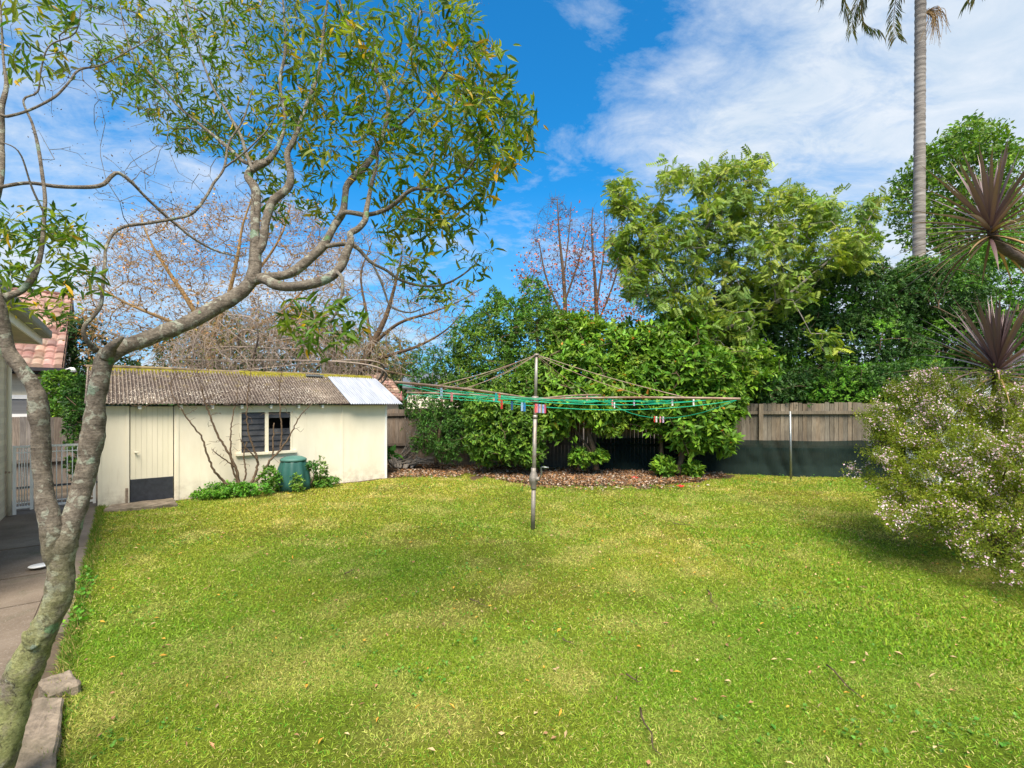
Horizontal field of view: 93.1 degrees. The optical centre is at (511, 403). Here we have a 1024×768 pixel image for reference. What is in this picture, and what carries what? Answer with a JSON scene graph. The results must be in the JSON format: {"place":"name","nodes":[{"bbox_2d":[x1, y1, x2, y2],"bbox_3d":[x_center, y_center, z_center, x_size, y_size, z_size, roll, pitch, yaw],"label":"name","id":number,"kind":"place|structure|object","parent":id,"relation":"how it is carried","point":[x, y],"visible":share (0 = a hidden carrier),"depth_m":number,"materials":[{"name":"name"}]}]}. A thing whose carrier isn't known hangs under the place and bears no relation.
{"place":"outdoors","nodes":[
{"label":"outdoors","id":0,"kind":"place"},
{"bbox_2d":[28,563,45,568],"bbox_3d":[-4.984,1.713,5.109,0.170,0.014,0.170,0,0,0],"label":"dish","id":1,"kind":"object","parent":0,"point":[38,565],"visible":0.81,"depth_m":5.08,"materials":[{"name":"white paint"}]},
{"bbox_2d":[0,492,97,678],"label":"path","id":2,"kind":"structure","parent":0,"point":[21,589],"depth_m":5.00,"materials":[{"name":"concrete"}]},
{"bbox_2d":[16,428,654,746],"bbox_3d":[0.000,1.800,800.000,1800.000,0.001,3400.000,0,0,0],"label":"ground","id":3,"kind":"structure","parent":0,"point":[50,666],"depth_m":3.89,"materials":[{"name":"soil"}]},
{"bbox_2d":[0,280,51,520],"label":"brick house","id":4,"kind":"structure","parent":3,"relation":"on","point":[24,331],"depth_m":7.42,"materials":[{"name":"white paint"}]},
{"bbox_2d":[5,444,95,514],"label":"garden gate","id":5,"kind":"structure","parent":4,"relation":"attached to","point":[31,502],"depth_m":7.69,"materials":[{"name":"metal"}]},
{"bbox_2d":[8,287,76,445],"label":"neighbour house","id":6,"kind":"structure","parent":3,"relation":"on","point":[48,354],"depth_m":15.24,"materials":[{"name":"tile"}]},
{"bbox_2d":[12,395,26,417],"bbox_3d":[-15.038,0.099,14.576,0.931,0.695,0.049,0,0,-40],"label":"window","id":7,"kind":"structure","parent":6,"relation":"in","point":[19,402],"depth_m":14.68,"materials":[{"name":"white glass"}]},
{"bbox_2d":[12,416,97,486],"bbox_3d":[-10.265,1.060,10.100,4.449,1.579,0.152,0,0,-40],"label":"paling fence","id":8,"kind":"object","parent":3,"relation":"on","point":[55,426],"visible":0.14,"depth_m":10.46,"materials":[{"name":"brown wood"}]},
{"bbox_2d":[38,369,83,417],"bbox_3d":[-11.532,0.378,12.433,1.501,2.580,1.065,0,0,32],"label":"wall creeper","id":9,"kind":"object","parent":3,"relation":"on","point":[53,395],"depth_m":12.36,"materials":[{"name":"green plant"}]},
{"bbox_2d":[56,373,85,480],"bbox_3d":[-9.180,0.515,10.158,0.731,2.403,1.903,0,0,-30],"label":"hedge","id":10,"kind":"object","parent":3,"relation":"on","point":[76,408],"visible":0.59,"depth_m":10.23,"materials":[{"name":"green plant"}]},
{"bbox_2d":[46,309,153,429],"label":"background tree","id":11,"kind":"object","parent":3,"relation":"on","point":[78,361],"visible":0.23,"depth_m":17.17,"materials":[{"name":"green plant"}]},
{"bbox_2d":[56,183,356,404],"bbox_3d":[-11.087,-3.237,17.070,12.476,10.148,5.478,0,0,0],"label":"bare tree","id":12,"kind":"object","parent":3,"relation":"on","point":[189,303],"visible":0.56,"depth_m":16.51,"materials":[{"name":"beige plant"}]},
{"bbox_2d":[140,304,306,404],"bbox_3d":[-11.695,-1.171,20.471,6.476,6.469,3.865,0,0,0],"label":"background tree","id":13,"kind":"object","parent":3,"relation":"on","point":[165,365],"visible":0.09,"depth_m":19.73,"materials":[{"name":"brown plant"}]},
{"bbox_2d":[84,365,401,506],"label":"garden shed","id":14,"kind":"structure","parent":3,"relation":"on","point":[152,452],"depth_m":9.58,"materials":[{"name":"beige paint"}]},
{"bbox_2d":[130,406,172,501],"bbox_3d":[-6.394,0.897,8.624,0.615,1.675,0.091,0,0,-40],"label":"door","id":15,"kind":"structure","parent":14,"relation":"in","point":[151,428],"depth_m":8.63,"materials":[{"name":"beige paint"}]},
{"bbox_2d":[236,410,296,455],"bbox_3d":[-4.959,0.591,9.815,1.118,0.878,0.106,0,0,-40],"label":"window","id":16,"kind":"structure","parent":14,"relation":"in","point":[261,435],"depth_m":9.78,"materials":[{"name":"white glass"}]},
{"bbox_2d":[141,300,407,404],"bbox_3d":[-7.276,-0.797,15.183,8.672,5.186,4.726,0,0,0],"label":"weeping thicket","id":17,"kind":"object","parent":3,"relation":"on","point":[250,363],"visible":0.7,"depth_m":14.37,"materials":[{"name":"brown plant"}]},
{"bbox_2d":[0,0,548,767],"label":"leaning tree","id":18,"kind":"object","parent":3,"relation":"on","point":[60,534],"visible":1,"depth_m":2.73,"materials":[{"name":"green plant"}]},
{"bbox_2d":[278,299,421,386],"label":"background tree","id":19,"kind":"object","parent":3,"relation":"on","point":[404,360],"visible":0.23,"depth_m":21.00,"materials":[{"name":"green plant"}]},
{"bbox_2d":[290,224,481,404],"bbox_3d":[-4.161,-2.201,15.367,6.510,7.939,3.725,0,0,0],"label":"leaning bare tree","id":20,"kind":"object","parent":3,"relation":"on","point":[379,329],"visible":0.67,"depth_m":15.18,"materials":[{"name":"brown plant"}]},
{"bbox_2d":[387,407,582,468],"bbox_3d":[-1.816,0.945,13.483,7.504,1.809,0.152,0,0,10],"label":"paling fence","id":21,"kind":"object","parent":3,"relation":"on","point":[397,436],"visible":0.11,"depth_m":13.52,"materials":[{"name":"brown wood"}]},
{"bbox_2d":[74,362,1023,413],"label":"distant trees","id":22,"kind":"object","parent":3,"relation":"on","point":[400,406],"visible":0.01,"depth_m":43.76,"materials":[{"name":"green plant"}]},
{"bbox_2d":[511,189,593,319],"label":"autumn tree","id":23,"kind":"object","parent":3,"relation":"on","point":[563,276],"visible":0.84,"depth_m":21.95,"materials":[{"name":"brown plant"}]},
{"bbox_2d":[387,462,725,490],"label":"leaf litter","id":24,"kind":"object","parent":3,"relation":"on","point":[553,474],"visible":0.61,"depth_m":11.47,"materials":[{"name":"brown plant"}]},
{"bbox_2d":[399,342,475,465],"bbox_3d":[-1.861,-0.059,12.998,2.356,3.366,2.734,0,0,0],"label":"dark bush","id":25,"kind":"object","parent":24,"relation":"on","point":[436,447],"visible":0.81,"depth_m":12.71,"materials":[{"name":"green plant"}]},
{"bbox_2d":[430,275,586,464],"bbox_3d":[0.080,-0.967,13.282,4.533,5.315,3.146,0,0,0],"label":"tall hedge tree","id":26,"kind":"object","parent":24,"relation":"on","point":[506,355],"visible":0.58,"depth_m":12.79,"materials":[{"name":"green plant"}]},
{"bbox_2d":[456,342,570,471],"bbox_3d":[0.118,0.079,11.844,2.954,3.223,2.094,0,0,0],"label":"camellia bush","id":27,"kind":"object","parent":24,"relation":"on","point":[501,427],"visible":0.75,"depth_m":11.39,"materials":[{"name":"green plant"}]},
{"bbox_2d":[567,445,593,470],"bbox_3d":[1.653,1.323,11.588,0.700,0.690,0.697,0,0,0],"label":"leafy sucker","id":28,"kind":"object","parent":24,"relation":"on","point":[582,455],"visible":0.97,"depth_m":11.53,"materials":[{"name":"green plant"}]},
{"bbox_2d":[523,307,675,470],"bbox_3d":[2.197,-0.450,11.899,3.636,4.114,3.130,0,0,25],"label":"magnolia bush","id":29,"kind":"object","parent":24,"relation":"on","point":[586,345],"visible":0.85,"depth_m":11.46,"materials":[{"name":"green plant"}]},
{"bbox_2d":[588,442,609,464],"bbox_3d":[2.043,1.238,11.577,0.591,0.620,0.575,0,0,-28],"label":"leafy sucker","id":30,"kind":"object","parent":29,"relation":"attached to","point":[600,455],"visible":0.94,"depth_m":11.47,"materials":[{"name":"green plant"}]},
{"bbox_2d":[649,452,678,477],"bbox_3d":[3.535,1.462,11.277,0.724,0.657,0.681,0,0,0],"label":"leafy sucker","id":31,"kind":"object","parent":24,"relation":"on","point":[663,464],"visible":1,"depth_m":11.18,"materials":[{"name":"green plant"}]},
{"bbox_2d":[676,458,705,477],"bbox_3d":[4.183,1.557,11.279,0.684,0.677,0.544,0,0,32],"label":"leafy sucker","id":32,"kind":"object","parent":24,"relation":"on","point":[695,469],"visible":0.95,"depth_m":11.18,"materials":[{"name":"green plant"}]},
{"bbox_2d":[603,300,785,474],"bbox_3d":[4.694,-0.487,11.941,4.710,4.339,3.214,0,0,0],"label":"spreading magnolia","id":33,"kind":"object","parent":24,"relation":"on","point":[696,357],"visible":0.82,"depth_m":11.26,"materials":[{"name":"green plant"}]},
{"bbox_2d":[571,197,654,323],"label":"autumn tree","id":34,"kind":"object","parent":3,"relation":"on","point":[596,298],"visible":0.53,"depth_m":22.38,"materials":[{"name":"brown plant"}]},
{"bbox_2d":[584,402,905,467],"bbox_3d":[8.444,0.896,11.598,13.319,1.909,0.152,0,0,10],"label":"paling fence","id":35,"kind":"object","parent":3,"relation":"on","point":[827,421],"visible":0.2,"depth_m":11.89,"materials":[{"name":"brown wood"}]},
{"bbox_2d":[597,438,905,477],"bbox_3d":[7.344,1.330,11.614,10.482,0.900,0.167,0,0,10],"label":"shade cloth","id":36,"kind":"object","parent":35,"relation":"attached to","point":[809,458],"visible":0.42,"depth_m":11.85,"materials":[{"name":"fabric"}]},
{"bbox_2d":[600,143,894,377],"bbox_3d":[6.395,-2.731,13.139,8.279,8.931,4.127,0,0,0],"label":"feathery tree","id":37,"kind":"object","parent":3,"relation":"on","point":[778,236],"visible":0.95,"depth_m":12.50,"materials":[{"name":"green plant"}]},
{"bbox_2d":[706,277,849,406],"bbox_3d":[7.298,-1.062,13.778,4.860,5.638,4.260,0,0,0],"label":"evergreen tree","id":38,"kind":"object","parent":3,"relation":"on","point":[796,348],"visible":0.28,"depth_m":13.36,"materials":[{"name":"green plant"}]},
{"bbox_2d":[789,411,791,478],"bbox_3d":[6.417,1.018,11.170,0.073,1.665,0.048,0,0,0],"label":"steel post","id":39,"kind":"object","parent":3,"relation":"on","point":[790,438],"visible":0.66,"depth_m":11.15,"materials":[{"name":"silver metal"}]},
{"bbox_2d":[769,251,944,407],"bbox_3d":[9.596,-1.482,13.661,5.375,6.480,4.570,0,0,0],"label":"evergreen tree","id":40,"kind":"object","parent":3,"relation":"on","point":[863,316],"visible":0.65,"depth_m":13.29,"materials":[{"name":"green plant"}]},
{"bbox_2d":[816,0,982,267],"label":"tall palm","id":41,"kind":"object","parent":3,"relation":"on","point":[919,132],"visible":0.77,"depth_m":20.89,"materials":[{"name":"grey plant"}]},
{"bbox_2d":[875,246,1023,402],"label":"evergreen tree","id":42,"kind":"object","parent":3,"relation":"on","point":[959,289],"visible":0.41,"depth_m":13.60,"materials":[{"name":"green plant"}]},
{"bbox_2d":[878,109,1023,349],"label":"garden tree","id":43,"kind":"object","parent":3,"relation":"on","point":[962,138],"visible":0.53,"depth_m":24.14,"materials":[{"name":"green plant"}]},
{"bbox_2d":[900,378,1023,483],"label":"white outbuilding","id":44,"kind":"structure","parent":3,"relation":"on","point":[964,379],"depth_m":10.26,"materials":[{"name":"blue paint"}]},
{"bbox_2d":[936,224,1023,376],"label":"evergreen tree","id":45,"kind":"object","parent":3,"relation":"on","point":[1011,292],"visible":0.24,"depth_m":15.25,"materials":[{"name":"green plant"}]},
{"bbox_2d":[322,366,405,409],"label":"house","id":46,"kind":"structure","parent":0,"point":[393,389],"depth_m":24.22,"materials":[{"name":"tile"}]},
{"bbox_2d":[402,373,461,408],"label":"white building","id":47,"kind":"structure","parent":0,"point":[405,379],"depth_m":33.04,"materials":[{"name":"beige paint"}]},
{"bbox_2d":[0,0,1023,381],"label":"sky","id":48,"kind":"structure","parent":0,"point":[615,84],"materials":[{"name":"blue"}]},
{"bbox_2d":[56,465,1023,767],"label":"lawn","id":49,"kind":"structure","parent":0,"point":[478,729],"depth_m":3.49,"materials":[{"name":"green plant"}]},
{"bbox_2d":[15,697,63,767],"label":"edging stone","id":50,"kind":"object","parent":49,"relation":"on","point":[40,731],"visible":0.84,"depth_m":2.47,"materials":[{"name":"stone"}]},
{"bbox_2d":[38,670,80,697],"bbox_3d":[-2.761,1.775,2.967,0.282,0.180,0.177,0,0,38],"label":"edging stone","id":51,"kind":"object","parent":49,"relation":"on","point":[46,685],"visible":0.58,"depth_m":2.93,"materials":[{"name":"stone"}]},
{"bbox_2d":[103,498,177,512],"bbox_3d":[-6.303,1.794,8.318,1.010,0.178,0.676,0,0,-30],"label":"stone step","id":52,"kind":"object","parent":49,"relation":"on","point":[156,504],"visible":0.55,"depth_m":8.18,"materials":[{"name":"stone"}]},
{"bbox_2d":[188,486,232,500],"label":"herb","id":53,"kind":"object","parent":49,"relation":"on","point":[199,494],"visible":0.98,"depth_m":8.86,"materials":[{"name":"green plant"}]},
{"bbox_2d":[130,348,311,489],"bbox_3d":[-5.304,0.322,9.141,2.981,2.884,0.407,0,0,-44],"label":"bare shrub","id":54,"kind":"object","parent":49,"relation":"on","point":[233,464],"visible":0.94,"depth_m":9.23,"materials":[{"name":"brown plant"}]},
{"bbox_2d":[197,478,274,497],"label":"herb","id":55,"kind":"object","parent":49,"relation":"on","point":[252,489],"visible":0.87,"depth_m":9.07,"materials":[{"name":"green plant"}]},
{"bbox_2d":[254,465,282,493],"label":"herb","id":56,"kind":"object","parent":49,"relation":"on","point":[271,480],"visible":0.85,"depth_m":9.34,"materials":[{"name":"green plant"}]},
{"bbox_2d":[275,455,310,491],"bbox_3d":[-4.435,1.408,9.844,0.683,0.685,0.659,0,0,0],"label":"compost bin","id":57,"kind":"object","parent":49,"relation":"on","point":[288,466],"visible":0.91,"depth_m":9.62,"materials":[{"name":"green plastic"}]},
{"bbox_2d":[288,472,305,491],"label":"herb","id":58,"kind":"object","parent":49,"relation":"on","point":[297,486],"visible":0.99,"depth_m":9.51,"materials":[{"name":"green plant"}]},
{"bbox_2d":[305,460,320,483],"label":"herb","id":59,"kind":"object","parent":49,"relation":"on","point":[310,464],"visible":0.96,"depth_m":9.87,"materials":[{"name":"green plant"}]},
{"bbox_2d":[314,455,329,483],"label":"herb","id":60,"kind":"object","parent":49,"relation":"on","point":[322,471],"visible":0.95,"depth_m":10.07,"materials":[{"name":"green plant"}]},
{"bbox_2d":[310,475,341,487],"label":"herb","id":61,"kind":"object","parent":49,"relation":"on","point":[316,483],"visible":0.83,"depth_m":10.11,"materials":[{"name":"green plant"}]},
{"bbox_2d":[387,444,402,469],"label":"taro plant","id":62,"kind":"object","parent":49,"relation":"on","point":[391,450],"visible":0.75,"depth_m":12.37,"materials":[{"name":"green plant"}]},
{"bbox_2d":[388,416,461,468],"bbox_3d":[-2.364,1.053,13.043,2.033,1.454,0.635,0,0,0],"label":"shrub","id":63,"kind":"object","parent":49,"relation":"on","point":[396,462],"visible":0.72,"depth_m":13.06,"materials":[{"name":"grey plant"}]},
{"bbox_2d":[62,471,1019,758],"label":"weeds","id":64,"kind":"object","parent":49,"relation":"on","point":[1002,743],"visible":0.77,"depth_m":4.03,"materials":[{"name":"green plant"}]},
{"bbox_2d":[76,476,1019,767],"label":"fallen leaves","id":65,"kind":"object","parent":49,"relation":"on","point":[558,628],"visible":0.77,"depth_m":4.11,"materials":[{"name":"brown plant"}]},
{"bbox_2d":[394,353,740,529],"bbox_3d":[0.297,0.555,6.821,3.774,2.492,3.774,0,0,-13],"label":"clothes hoist","id":66,"kind":"object","parent":49,"relation":"on","point":[534,478],"visible":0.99,"depth_m":6.26,"materials":[{"name":"metal"}]},
{"bbox_2d":[626,671,642,681],"bbox_3d":[0.761,1.701,3.033,0.108,0.065,0.028,0,0,37],"label":"fallen stick","id":67,"kind":"object","parent":49,"relation":"on","point":[633,678],"visible":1,"depth_m":3.04,"materials":[{"name":"brown wood"}]},
{"bbox_2d":[639,707,660,754],"bbox_3d":[0.717,1.754,2.553,0.027,0.095,0.360,0,0,0],"label":"fallen stick","id":68,"kind":"object","parent":49,"relation":"on","point":[648,729],"visible":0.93,"depth_m":2.55,"materials":[{"name":"brown wood"}]},
{"bbox_2d":[826,664,864,701],"bbox_3d":[2.049,1.716,2.994,0.017,0.023,0.398,0,0,6],"label":"fallen stick","id":69,"kind":"object","parent":49,"relation":"on","point":[836,673],"visible":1,"depth_m":3.01,"materials":[{"name":"brown wood"}]},
{"bbox_2d":[839,359,1023,589],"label":"flowering bush","id":70,"kind":"object","parent":49,"relation":"on","point":[963,477],"visible":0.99,"depth_m":5.25,"materials":[{"name":"green plant"}]},
{"bbox_2d":[881,291,1023,544],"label":"cordyline","id":71,"kind":"object","parent":49,"relation":"on","point":[996,349],"visible":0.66,"depth_m":5.94,"materials":[{"name":"purple plant"}]},
{"bbox_2d":[882,136,1023,298],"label":"cordyline","id":72,"kind":"object","parent":49,"relation":"on","point":[989,214],"visible":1,"depth_m":5.55,"materials":[{"name":"purple plant"}]}
]}

